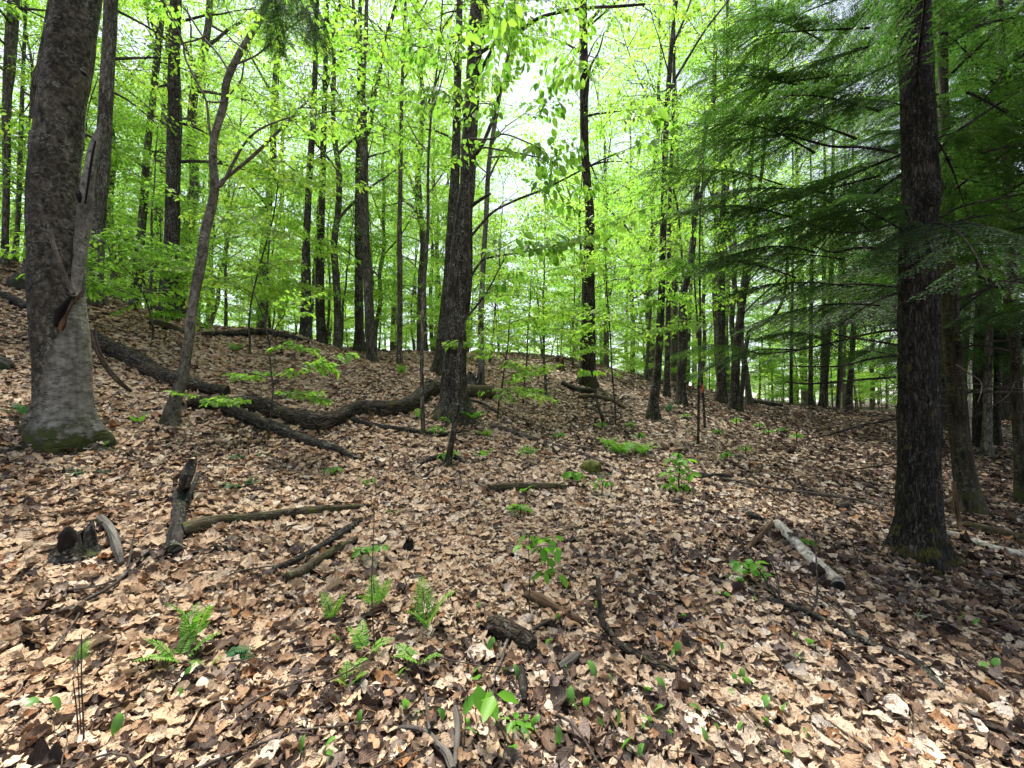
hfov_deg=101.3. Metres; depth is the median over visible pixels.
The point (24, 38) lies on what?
maple tree
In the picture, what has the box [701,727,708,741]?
lily leaf
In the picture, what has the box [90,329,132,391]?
dead branch
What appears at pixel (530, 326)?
young beech
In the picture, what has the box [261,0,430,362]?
maple tree
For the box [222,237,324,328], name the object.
young beech
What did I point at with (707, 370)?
young beech
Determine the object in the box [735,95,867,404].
maple tree
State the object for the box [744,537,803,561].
twig
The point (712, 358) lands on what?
young beech
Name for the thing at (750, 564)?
maple seedling
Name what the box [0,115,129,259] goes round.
young beech
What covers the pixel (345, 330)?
young beech
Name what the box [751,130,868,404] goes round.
maple tree
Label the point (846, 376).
young beech
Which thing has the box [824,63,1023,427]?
hemlock tree
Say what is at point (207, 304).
forest tree
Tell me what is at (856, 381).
young beech
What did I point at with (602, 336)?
young beech
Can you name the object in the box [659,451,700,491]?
leafy seedling
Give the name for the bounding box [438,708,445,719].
lily leaf
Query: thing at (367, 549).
maple seedling
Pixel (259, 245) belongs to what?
forest tree
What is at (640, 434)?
maple seedling
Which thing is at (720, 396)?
maple tree
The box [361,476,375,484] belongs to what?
fern
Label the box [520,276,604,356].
young beech
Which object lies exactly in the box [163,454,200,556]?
rotten log
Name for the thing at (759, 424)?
maple seedling
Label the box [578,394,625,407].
fallen log
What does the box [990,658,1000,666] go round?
lily leaf
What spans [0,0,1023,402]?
sky
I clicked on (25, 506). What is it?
twig
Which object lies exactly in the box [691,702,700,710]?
lily leaf
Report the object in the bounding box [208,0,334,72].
hemlock bough
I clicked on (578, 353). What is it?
young beech
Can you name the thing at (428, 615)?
fern
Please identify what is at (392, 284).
young beech
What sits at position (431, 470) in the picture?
dead branch
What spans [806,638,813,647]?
lily leaf
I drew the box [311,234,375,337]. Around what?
young beech
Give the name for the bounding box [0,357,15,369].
mossy rock
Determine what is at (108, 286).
beech sapling
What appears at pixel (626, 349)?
young beech
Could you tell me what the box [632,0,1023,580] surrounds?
hemlock tree
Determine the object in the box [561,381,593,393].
fallen log
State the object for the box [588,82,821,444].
beech sapling
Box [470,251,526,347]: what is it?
young beech
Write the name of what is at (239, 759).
twig
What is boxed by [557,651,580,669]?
chunk of wood
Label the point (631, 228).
forest tree
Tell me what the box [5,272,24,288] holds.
mossy rock
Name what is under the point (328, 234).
forest tree
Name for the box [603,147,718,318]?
forest tree
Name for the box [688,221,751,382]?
forest tree
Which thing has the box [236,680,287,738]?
twig
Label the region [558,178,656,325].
forest tree
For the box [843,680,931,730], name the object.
twig
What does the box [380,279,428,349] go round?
young beech
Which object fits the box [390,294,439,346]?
young beech
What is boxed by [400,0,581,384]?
beech tree
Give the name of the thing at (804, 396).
forest tree
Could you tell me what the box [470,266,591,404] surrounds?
beech sapling
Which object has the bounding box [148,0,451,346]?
forest tree
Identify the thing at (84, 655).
fern
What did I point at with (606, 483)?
maple seedling
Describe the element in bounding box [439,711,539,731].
twig
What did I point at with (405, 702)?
lily leaf
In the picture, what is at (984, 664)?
lily leaf
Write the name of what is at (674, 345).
forest tree
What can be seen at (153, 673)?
twig
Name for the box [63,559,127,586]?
twig
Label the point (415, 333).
young beech
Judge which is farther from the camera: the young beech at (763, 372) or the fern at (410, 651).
the young beech at (763, 372)
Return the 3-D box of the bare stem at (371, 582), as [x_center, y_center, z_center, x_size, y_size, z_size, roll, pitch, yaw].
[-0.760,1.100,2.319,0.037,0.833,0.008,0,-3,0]
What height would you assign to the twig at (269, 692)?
0.102 m
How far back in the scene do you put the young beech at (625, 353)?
28.64 m
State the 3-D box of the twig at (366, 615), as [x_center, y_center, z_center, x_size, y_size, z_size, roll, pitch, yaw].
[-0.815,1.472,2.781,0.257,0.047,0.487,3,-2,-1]
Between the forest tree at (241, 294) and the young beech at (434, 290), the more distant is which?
the forest tree at (241, 294)
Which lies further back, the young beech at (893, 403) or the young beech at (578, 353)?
the young beech at (893, 403)
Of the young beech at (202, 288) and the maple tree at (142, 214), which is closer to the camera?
the maple tree at (142, 214)
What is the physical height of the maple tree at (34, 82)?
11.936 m
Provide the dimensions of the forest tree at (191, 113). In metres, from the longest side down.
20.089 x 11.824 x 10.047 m
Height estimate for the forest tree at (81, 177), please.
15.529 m
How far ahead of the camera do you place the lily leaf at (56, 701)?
1.78 m
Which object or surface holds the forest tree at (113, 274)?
on the ground
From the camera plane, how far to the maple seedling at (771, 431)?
8.12 m
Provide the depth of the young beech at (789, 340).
33.32 m
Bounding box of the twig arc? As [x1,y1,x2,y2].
[139,545,251,565]
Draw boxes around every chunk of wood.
[485,615,537,652]
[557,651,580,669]
[745,511,761,519]
[836,502,855,510]
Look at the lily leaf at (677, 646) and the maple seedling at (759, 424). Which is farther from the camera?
the maple seedling at (759, 424)
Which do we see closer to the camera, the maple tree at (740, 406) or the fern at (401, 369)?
the fern at (401, 369)
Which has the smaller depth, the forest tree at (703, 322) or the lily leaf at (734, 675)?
the lily leaf at (734, 675)
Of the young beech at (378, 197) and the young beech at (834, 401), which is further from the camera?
the young beech at (834, 401)
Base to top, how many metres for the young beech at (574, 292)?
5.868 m
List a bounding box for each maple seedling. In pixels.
[322,466,341,473]
[352,544,389,557]
[427,426,444,432]
[436,450,460,459]
[501,712,536,739]
[506,503,532,513]
[517,446,537,459]
[552,432,565,436]
[562,471,585,480]
[589,478,612,495]
[594,421,606,428]
[632,433,645,439]
[714,591,730,596]
[719,452,734,460]
[725,559,772,582]
[730,417,742,426]
[736,445,752,453]
[753,422,763,428]
[760,428,775,436]
[788,433,804,442]
[799,537,817,545]
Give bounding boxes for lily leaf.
[25,697,38,706]
[49,696,60,710]
[111,712,123,736]
[184,666,191,674]
[299,735,304,758]
[323,736,335,749]
[326,748,333,756]
[356,710,361,725]
[402,698,409,709]
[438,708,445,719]
[486,637,494,649]
[513,665,518,678]
[531,716,535,731]
[555,725,561,748]
[566,686,574,706]
[583,697,589,706]
[588,660,596,675]
[616,709,620,725]
[638,743,643,755]
[641,714,652,723]
[653,703,662,711]
[657,676,664,688]
[673,641,681,655]
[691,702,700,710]
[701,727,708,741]
[732,672,736,684]
[739,668,744,676]
[760,695,769,708]
[763,716,768,726]
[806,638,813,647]
[978,661,987,671]
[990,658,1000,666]
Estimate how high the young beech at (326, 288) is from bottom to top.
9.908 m
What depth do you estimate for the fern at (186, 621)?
2.31 m
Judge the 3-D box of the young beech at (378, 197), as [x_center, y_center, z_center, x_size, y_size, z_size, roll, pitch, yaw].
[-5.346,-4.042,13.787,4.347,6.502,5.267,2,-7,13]
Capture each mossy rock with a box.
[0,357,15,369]
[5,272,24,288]
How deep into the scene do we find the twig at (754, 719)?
1.91 m
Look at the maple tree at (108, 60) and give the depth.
8.22 m
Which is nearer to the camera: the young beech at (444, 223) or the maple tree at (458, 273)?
the maple tree at (458, 273)
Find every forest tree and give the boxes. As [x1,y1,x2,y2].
[0,0,158,155]
[0,0,267,299]
[0,0,351,316]
[0,20,139,225]
[0,26,96,251]
[1,0,290,309]
[10,83,137,282]
[34,0,328,309]
[86,16,268,261]
[89,92,182,299]
[93,0,280,276]
[114,0,321,323]
[114,61,300,323]
[115,0,395,328]
[116,25,286,290]
[116,54,263,321]
[126,85,298,320]
[131,180,238,312]
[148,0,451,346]
[183,16,405,329]
[203,235,277,322]
[221,0,487,348]
[231,170,324,323]
[235,151,314,315]
[284,145,354,342]
[290,0,568,349]
[302,89,441,293]
[314,1,496,349]
[340,134,444,289]
[345,18,533,343]
[349,15,509,350]
[371,69,508,296]
[373,160,444,348]
[374,228,418,323]
[375,40,560,348]
[377,44,533,273]
[402,135,510,287]
[441,179,533,313]
[501,224,568,353]
[504,18,709,365]
[541,0,778,376]
[543,139,656,364]
[543,149,645,362]
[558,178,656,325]
[567,57,707,372]
[571,0,828,381]
[583,171,678,364]
[595,0,871,394]
[595,164,730,337]
[597,179,688,369]
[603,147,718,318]
[608,168,730,374]
[609,2,900,404]
[613,57,791,384]
[628,11,820,345]
[630,108,801,387]
[644,13,828,392]
[657,233,757,356]
[678,197,764,387]
[678,231,713,385]
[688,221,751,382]
[696,238,819,398]
[696,242,762,342]
[709,26,897,403]
[737,169,850,403]
[744,68,898,408]
[779,154,891,408]
[816,141,900,409]
[847,326,887,403]
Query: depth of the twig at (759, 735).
1.78 m
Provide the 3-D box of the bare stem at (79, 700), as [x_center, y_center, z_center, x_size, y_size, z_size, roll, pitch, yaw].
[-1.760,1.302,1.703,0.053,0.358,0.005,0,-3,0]
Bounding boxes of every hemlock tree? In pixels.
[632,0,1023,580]
[737,0,1023,514]
[759,2,1023,448]
[809,0,1023,504]
[811,4,1023,449]
[821,96,1023,374]
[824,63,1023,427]
[855,0,1023,455]
[864,114,1023,445]
[866,200,1022,389]
[882,0,1023,385]
[959,250,984,397]
[961,288,1023,420]
[965,132,1023,384]
[968,241,1023,415]
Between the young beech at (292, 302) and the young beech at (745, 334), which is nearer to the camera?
the young beech at (292, 302)
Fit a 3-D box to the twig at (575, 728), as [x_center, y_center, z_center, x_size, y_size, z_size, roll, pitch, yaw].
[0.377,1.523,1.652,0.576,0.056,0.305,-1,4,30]
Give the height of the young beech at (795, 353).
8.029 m
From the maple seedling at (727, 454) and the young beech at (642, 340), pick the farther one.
the young beech at (642, 340)
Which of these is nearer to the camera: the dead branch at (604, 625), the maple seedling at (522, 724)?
the maple seedling at (522, 724)
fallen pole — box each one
[181,502,380,536]
[220,404,356,458]
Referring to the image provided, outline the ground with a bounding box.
[0,264,1023,767]
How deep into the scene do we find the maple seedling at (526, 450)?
5.41 m
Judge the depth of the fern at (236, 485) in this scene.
4.15 m
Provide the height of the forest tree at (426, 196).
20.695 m
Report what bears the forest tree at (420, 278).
on the ground
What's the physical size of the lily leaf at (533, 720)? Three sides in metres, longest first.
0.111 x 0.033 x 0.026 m
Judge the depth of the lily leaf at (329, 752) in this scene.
1.60 m
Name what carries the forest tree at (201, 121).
on the ground
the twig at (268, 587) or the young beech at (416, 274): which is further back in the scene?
the young beech at (416, 274)
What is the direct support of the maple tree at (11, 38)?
on the ground
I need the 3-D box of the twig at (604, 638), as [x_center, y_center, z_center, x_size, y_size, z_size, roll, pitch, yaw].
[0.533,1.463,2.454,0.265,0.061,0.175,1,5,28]
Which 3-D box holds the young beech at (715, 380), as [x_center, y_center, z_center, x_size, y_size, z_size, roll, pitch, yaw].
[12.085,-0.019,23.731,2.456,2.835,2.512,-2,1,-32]
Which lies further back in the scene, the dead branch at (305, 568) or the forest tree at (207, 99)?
the forest tree at (207, 99)
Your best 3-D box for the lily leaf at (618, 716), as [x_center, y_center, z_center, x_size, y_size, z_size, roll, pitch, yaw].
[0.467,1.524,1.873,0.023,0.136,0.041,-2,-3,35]
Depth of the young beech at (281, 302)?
20.90 m
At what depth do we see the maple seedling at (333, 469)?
4.80 m
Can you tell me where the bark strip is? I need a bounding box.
[518,663,527,702]
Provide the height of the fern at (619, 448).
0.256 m
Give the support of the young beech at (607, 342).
on the ground
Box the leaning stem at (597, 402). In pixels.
[591,370,605,423]
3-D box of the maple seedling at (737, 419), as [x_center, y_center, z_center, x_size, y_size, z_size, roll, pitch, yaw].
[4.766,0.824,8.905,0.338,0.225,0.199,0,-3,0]
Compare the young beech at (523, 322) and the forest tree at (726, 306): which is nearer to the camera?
the forest tree at (726, 306)
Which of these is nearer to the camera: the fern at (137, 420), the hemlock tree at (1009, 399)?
the fern at (137, 420)
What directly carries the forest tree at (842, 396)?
on the ground
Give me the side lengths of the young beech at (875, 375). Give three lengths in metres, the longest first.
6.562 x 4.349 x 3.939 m
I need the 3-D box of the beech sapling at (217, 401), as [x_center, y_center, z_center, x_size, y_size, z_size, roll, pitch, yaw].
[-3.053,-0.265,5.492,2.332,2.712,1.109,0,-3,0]
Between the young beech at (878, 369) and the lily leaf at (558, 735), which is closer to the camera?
the lily leaf at (558, 735)
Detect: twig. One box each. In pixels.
[0,612,80,662]
[0,716,23,738]
[11,634,90,739]
[15,500,99,524]
[24,500,45,520]
[60,721,137,767]
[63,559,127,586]
[151,671,210,694]
[196,719,376,767]
[228,659,294,677]
[229,710,311,767]
[236,655,375,712]
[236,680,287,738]
[238,645,324,679]
[239,559,330,571]
[254,583,279,594]
[345,620,444,629]
[351,448,398,454]
[357,608,385,624]
[370,731,454,767]
[381,519,431,530]
[396,695,401,717]
[415,619,451,641]
[434,654,506,667]
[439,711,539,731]
[459,607,499,625]
[467,594,509,611]
[469,653,478,673]
[527,522,581,534]
[555,713,601,767]
[571,554,626,560]
[577,629,627,647]
[659,749,746,767]
[682,509,723,514]
[685,654,713,691]
[707,704,757,722]
[739,711,784,759]
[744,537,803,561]
[783,586,890,635]
[816,690,870,750]
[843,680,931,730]
[915,620,979,667]
[916,613,957,625]
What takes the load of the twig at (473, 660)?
on the ground
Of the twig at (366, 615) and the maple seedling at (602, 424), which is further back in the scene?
the maple seedling at (602, 424)
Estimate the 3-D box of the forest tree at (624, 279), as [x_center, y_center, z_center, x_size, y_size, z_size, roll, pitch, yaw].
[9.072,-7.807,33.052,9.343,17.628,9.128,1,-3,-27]
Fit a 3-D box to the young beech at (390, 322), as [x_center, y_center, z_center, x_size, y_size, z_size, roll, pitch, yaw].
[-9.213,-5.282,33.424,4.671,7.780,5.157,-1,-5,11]
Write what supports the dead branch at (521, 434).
on the ground
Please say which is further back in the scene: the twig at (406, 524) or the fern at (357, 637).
the twig at (406, 524)
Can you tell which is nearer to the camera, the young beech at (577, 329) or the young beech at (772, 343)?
the young beech at (772, 343)
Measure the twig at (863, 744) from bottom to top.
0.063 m
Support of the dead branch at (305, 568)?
on the ground
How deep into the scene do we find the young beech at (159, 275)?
15.43 m
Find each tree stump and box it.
[43,519,103,565]
[399,536,415,552]
[467,368,481,384]
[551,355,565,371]
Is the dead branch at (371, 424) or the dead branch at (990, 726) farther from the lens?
the dead branch at (371, 424)
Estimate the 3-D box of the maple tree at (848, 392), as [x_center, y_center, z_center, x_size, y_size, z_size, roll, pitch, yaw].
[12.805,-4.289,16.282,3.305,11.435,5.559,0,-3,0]
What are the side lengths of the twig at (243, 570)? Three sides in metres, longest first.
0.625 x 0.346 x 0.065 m
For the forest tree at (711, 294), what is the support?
on the ground
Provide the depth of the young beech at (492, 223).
12.69 m
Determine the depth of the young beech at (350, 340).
35.29 m
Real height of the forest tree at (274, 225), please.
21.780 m
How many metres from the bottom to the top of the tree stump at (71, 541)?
0.240 m
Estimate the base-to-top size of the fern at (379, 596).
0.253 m
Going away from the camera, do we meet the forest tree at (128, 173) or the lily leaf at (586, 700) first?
the lily leaf at (586, 700)
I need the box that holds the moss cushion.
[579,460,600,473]
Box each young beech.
[0,0,154,203]
[0,49,166,247]
[0,60,188,245]
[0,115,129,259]
[0,143,23,250]
[0,203,24,261]
[21,126,163,298]
[81,155,209,307]
[84,89,263,313]
[84,90,234,308]
[104,176,231,302]
[114,197,163,301]
[124,251,201,319]
[155,244,235,312]
[157,115,314,325]
[180,164,341,327]
[188,263,230,325]
[214,251,276,327]
[215,262,275,326]
[215,307,244,326]
[218,246,299,326]
[219,151,332,328]
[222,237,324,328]
[228,251,315,336]
[234,295,278,327]
[237,101,383,326]
[237,249,300,331]
[249,160,418,343]
[255,255,330,331]
[270,161,395,343]
[271,313,298,333]
[289,234,354,329]
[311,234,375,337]
[312,283,354,344]
[313,155,417,344]
[313,307,345,346]
[324,239,354,346]
[324,253,353,337]
[327,278,395,342]
[330,255,390,344]
[331,91,489,350]
[332,225,415,348]
[343,321,364,346]
[348,264,418,344]
[374,274,415,343]
[376,211,445,349]
[377,307,416,349]
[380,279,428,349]
[386,291,436,349]
[387,211,440,332]
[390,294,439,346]
[403,197,515,341]
[410,255,475,338]
[413,224,522,351]
[413,292,439,347]
[415,146,560,362]
[430,224,529,338]
[466,251,526,345]
[469,297,491,351]
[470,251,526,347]
[474,263,550,352]
[478,173,627,394]
[493,213,595,355]
[501,79,674,366]
[502,308,536,351]
[503,206,631,365]
[505,301,538,351]
[516,270,580,354]
[517,299,545,352]
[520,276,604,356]
[521,288,579,354]
[525,276,578,354]
[532,189,626,358]
[532,290,601,359]
[550,276,616,366]
[552,172,677,365]
[552,225,637,340]
[554,307,609,363]
[563,292,626,364]
[570,295,637,363]
[573,161,710,381]
[595,277,634,359]
[602,327,644,373]
[609,315,645,372]
[612,327,644,369]
[617,306,692,374]
[618,341,645,372]
[623,313,692,376]
[636,274,691,364]
[655,292,713,384]
[661,337,706,383]
[686,306,740,389]
[687,276,785,379]
[689,339,714,388]
[690,321,715,388]
[704,362,740,387]
[705,313,806,398]
[708,284,761,370]
[714,304,832,396]
[730,278,798,400]
[744,342,788,400]
[744,356,788,399]
[748,337,818,401]
[750,351,786,398]
[752,289,819,395]
[754,328,813,398]
[756,345,817,403]
[756,346,789,393]
[757,293,846,402]
[770,372,800,403]
[793,314,857,406]
[795,338,835,404]
[798,300,888,391]
[807,329,862,405]
[813,323,896,409]
[813,330,877,399]
[813,361,846,402]
[814,337,857,395]
[829,321,896,408]
[830,365,869,398]
[832,323,896,409]
[847,324,896,408]
[853,354,897,410]
[853,362,896,409]
[863,341,897,407]
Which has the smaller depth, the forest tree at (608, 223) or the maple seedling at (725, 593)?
the maple seedling at (725, 593)
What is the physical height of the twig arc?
0.092 m
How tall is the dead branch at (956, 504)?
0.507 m
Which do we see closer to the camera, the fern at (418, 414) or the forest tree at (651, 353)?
the fern at (418, 414)
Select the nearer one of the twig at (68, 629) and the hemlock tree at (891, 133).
the twig at (68, 629)
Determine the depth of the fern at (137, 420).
5.20 m
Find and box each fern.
[3,403,28,413]
[65,464,116,474]
[69,639,91,661]
[129,412,149,421]
[132,624,224,662]
[165,601,212,641]
[188,655,220,666]
[214,475,262,487]
[224,341,245,349]
[224,645,256,660]
[228,453,272,457]
[319,590,349,618]
[333,660,368,686]
[346,619,394,671]
[359,574,392,603]
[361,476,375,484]
[391,643,441,663]
[393,364,406,373]
[405,575,456,628]
[411,408,427,416]
[459,411,488,418]
[469,429,492,436]
[469,448,494,455]
[595,436,616,444]
[606,439,642,453]
[623,440,658,454]
[663,402,674,410]
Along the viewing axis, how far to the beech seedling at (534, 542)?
2.65 m
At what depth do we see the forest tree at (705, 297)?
39.95 m
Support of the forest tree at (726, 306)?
on the ground
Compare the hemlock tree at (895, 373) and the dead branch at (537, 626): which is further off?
the hemlock tree at (895, 373)
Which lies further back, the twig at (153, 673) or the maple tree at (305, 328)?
the maple tree at (305, 328)
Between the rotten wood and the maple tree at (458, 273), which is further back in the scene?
the maple tree at (458, 273)
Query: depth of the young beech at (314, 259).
17.18 m
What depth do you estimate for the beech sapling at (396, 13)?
6.19 m
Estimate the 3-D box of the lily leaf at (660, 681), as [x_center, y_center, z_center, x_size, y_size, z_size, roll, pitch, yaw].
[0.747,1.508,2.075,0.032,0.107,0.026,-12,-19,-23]
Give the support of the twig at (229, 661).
on the ground
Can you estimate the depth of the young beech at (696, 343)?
21.96 m
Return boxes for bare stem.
[73,680,78,733]
[74,659,81,734]
[81,634,84,739]
[371,507,374,644]
[463,694,467,749]
[704,525,714,568]
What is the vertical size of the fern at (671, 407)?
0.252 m
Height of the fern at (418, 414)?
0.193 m
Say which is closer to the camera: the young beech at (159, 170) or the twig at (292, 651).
the twig at (292, 651)
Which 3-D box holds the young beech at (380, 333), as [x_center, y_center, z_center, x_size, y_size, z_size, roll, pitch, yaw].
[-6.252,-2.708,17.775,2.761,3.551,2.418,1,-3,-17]
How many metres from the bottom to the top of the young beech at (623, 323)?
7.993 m
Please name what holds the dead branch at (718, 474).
on the ground
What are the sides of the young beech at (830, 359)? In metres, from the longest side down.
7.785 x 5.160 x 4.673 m
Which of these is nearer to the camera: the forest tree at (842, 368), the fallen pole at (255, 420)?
the fallen pole at (255, 420)
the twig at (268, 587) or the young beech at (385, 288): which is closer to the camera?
the twig at (268, 587)
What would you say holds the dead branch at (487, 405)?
on the ground
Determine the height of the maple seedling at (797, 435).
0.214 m
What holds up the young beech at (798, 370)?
on the ground
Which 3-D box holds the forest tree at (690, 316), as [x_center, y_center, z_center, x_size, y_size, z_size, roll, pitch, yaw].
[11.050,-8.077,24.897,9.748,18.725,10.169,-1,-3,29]
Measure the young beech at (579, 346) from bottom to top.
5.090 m
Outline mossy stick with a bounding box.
[484,482,565,489]
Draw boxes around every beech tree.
[1,0,123,456]
[135,0,392,426]
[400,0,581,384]
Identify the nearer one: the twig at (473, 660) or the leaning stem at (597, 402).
the twig at (473, 660)
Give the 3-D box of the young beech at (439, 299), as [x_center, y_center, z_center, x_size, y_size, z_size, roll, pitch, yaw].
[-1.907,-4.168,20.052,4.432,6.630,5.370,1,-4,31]
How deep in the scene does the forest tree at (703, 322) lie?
21.77 m
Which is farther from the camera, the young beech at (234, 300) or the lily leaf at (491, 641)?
the young beech at (234, 300)
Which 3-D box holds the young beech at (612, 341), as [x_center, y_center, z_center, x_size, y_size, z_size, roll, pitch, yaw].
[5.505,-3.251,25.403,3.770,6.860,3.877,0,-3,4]
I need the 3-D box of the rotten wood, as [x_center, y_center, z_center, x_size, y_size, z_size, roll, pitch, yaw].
[0.267,1.449,2.740,0.078,0.083,0.516,2,-3,-42]
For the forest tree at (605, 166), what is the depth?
20.22 m
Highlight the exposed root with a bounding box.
[418,454,465,465]
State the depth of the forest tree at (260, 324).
15.36 m
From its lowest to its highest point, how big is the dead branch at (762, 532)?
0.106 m
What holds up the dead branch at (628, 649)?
on the ground
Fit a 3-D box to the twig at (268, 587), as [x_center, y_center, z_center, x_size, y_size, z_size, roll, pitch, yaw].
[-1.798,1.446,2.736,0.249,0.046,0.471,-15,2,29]
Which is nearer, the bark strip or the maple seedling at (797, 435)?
the bark strip
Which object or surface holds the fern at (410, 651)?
on the ground
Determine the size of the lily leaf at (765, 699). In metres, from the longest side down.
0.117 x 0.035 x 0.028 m
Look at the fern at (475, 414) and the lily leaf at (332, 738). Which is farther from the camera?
the fern at (475, 414)
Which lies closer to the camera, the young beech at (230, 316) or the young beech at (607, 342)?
the young beech at (607, 342)
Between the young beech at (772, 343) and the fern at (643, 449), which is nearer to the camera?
the fern at (643, 449)
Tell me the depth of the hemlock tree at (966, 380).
23.88 m
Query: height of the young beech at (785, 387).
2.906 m
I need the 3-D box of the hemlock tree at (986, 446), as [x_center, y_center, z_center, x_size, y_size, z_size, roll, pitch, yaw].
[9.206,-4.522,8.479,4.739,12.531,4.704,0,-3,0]
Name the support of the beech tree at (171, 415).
on the ground
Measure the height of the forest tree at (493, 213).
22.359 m
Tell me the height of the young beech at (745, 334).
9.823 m
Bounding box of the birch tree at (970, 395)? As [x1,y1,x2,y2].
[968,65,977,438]
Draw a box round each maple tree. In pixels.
[0,0,137,265]
[0,0,139,261]
[0,0,208,271]
[0,0,256,306]
[84,0,253,305]
[117,0,310,321]
[177,0,385,338]
[232,0,370,343]
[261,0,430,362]
[283,0,443,351]
[319,0,469,363]
[353,0,484,375]
[430,0,685,427]
[515,0,678,388]
[588,0,773,397]
[602,0,732,420]
[617,0,802,406]
[647,0,845,403]
[684,0,872,410]
[714,198,833,410]
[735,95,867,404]
[739,66,895,406]
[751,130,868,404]
[766,11,889,406]
[774,161,869,407]
[778,104,895,409]
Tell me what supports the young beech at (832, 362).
on the ground
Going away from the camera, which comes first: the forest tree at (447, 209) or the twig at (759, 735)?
the twig at (759, 735)
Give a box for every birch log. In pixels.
[773,519,844,591]
[946,530,1023,556]
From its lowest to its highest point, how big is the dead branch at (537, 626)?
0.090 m
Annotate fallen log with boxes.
[90,332,229,395]
[149,319,183,332]
[187,379,440,430]
[201,329,309,342]
[467,384,495,398]
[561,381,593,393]
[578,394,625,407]
[753,399,782,406]
[963,521,1023,539]
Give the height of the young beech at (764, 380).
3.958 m
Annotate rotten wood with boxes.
[524,590,587,625]
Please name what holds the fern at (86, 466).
on the ground
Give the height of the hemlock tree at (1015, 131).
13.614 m
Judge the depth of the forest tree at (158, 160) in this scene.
20.43 m
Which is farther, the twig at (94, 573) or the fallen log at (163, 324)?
the fallen log at (163, 324)
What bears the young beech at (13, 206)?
on the ground
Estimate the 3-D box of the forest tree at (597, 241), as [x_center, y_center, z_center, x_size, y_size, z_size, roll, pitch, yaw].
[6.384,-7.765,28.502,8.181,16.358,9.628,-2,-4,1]
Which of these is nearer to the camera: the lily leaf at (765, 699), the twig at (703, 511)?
the lily leaf at (765, 699)
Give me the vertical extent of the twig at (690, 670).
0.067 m
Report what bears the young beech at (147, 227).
on the ground
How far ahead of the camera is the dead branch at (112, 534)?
2.88 m
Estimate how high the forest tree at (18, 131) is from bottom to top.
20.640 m
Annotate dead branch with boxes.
[46,221,75,294]
[55,522,167,613]
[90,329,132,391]
[96,514,124,565]
[272,519,361,571]
[285,536,357,580]
[350,417,481,434]
[390,692,455,767]
[422,461,443,477]
[452,705,460,766]
[470,399,506,419]
[490,424,624,475]
[493,618,551,685]
[551,441,647,460]
[595,574,610,632]
[607,629,680,673]
[675,530,945,691]
[699,472,890,508]
[703,473,731,477]
[745,516,782,548]
[798,463,891,476]
[951,481,963,532]
[970,714,1023,745]
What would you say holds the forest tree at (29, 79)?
on the ground
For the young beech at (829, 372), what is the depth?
25.53 m
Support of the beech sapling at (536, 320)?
on the ground
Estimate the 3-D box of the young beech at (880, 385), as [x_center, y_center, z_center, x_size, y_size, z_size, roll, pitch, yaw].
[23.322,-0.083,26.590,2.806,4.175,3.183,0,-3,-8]
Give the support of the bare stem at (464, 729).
on the ground
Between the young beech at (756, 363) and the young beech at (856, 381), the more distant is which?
the young beech at (856, 381)
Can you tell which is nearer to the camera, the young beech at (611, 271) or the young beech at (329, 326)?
the young beech at (611, 271)
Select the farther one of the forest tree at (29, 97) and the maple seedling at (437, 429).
the forest tree at (29, 97)
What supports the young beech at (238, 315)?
on the ground
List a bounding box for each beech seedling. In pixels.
[463,674,518,744]
[513,531,567,613]
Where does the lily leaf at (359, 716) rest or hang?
on the ground
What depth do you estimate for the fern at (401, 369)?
8.83 m
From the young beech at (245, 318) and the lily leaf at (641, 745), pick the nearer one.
the lily leaf at (641, 745)
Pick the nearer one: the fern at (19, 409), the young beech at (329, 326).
the fern at (19, 409)
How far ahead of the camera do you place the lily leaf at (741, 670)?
2.17 m
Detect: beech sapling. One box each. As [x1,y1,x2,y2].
[0,226,246,339]
[110,34,372,353]
[162,262,358,439]
[286,0,565,434]
[397,0,686,467]
[442,309,593,418]
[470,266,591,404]
[570,248,716,425]
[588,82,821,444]
[604,125,771,427]
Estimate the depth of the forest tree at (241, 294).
42.74 m
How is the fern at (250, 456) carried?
on the ground
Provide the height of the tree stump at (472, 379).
0.471 m
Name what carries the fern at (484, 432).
on the ground
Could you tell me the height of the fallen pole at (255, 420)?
0.723 m
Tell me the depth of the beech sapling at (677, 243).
8.73 m
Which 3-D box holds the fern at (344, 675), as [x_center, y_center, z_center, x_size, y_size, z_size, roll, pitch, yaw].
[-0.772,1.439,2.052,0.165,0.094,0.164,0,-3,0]
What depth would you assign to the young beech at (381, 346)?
29.65 m
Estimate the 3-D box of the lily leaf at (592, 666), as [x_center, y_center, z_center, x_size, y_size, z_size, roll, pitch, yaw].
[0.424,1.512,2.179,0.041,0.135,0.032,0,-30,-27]
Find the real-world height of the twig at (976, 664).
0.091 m
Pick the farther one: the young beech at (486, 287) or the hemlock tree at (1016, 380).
the young beech at (486, 287)
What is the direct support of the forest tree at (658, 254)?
on the ground
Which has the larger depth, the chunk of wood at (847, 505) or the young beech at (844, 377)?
the young beech at (844, 377)
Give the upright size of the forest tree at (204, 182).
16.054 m
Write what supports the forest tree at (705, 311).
on the ground
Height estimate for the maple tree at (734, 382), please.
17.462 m
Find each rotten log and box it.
[0,290,25,308]
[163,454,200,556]
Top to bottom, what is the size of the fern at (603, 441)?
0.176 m
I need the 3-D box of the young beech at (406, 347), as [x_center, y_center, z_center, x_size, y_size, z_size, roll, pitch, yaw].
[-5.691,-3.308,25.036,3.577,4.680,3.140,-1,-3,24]
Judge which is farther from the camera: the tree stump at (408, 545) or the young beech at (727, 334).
the young beech at (727, 334)
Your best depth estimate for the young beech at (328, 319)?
17.85 m
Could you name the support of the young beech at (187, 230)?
on the ground
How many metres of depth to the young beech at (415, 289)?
24.97 m

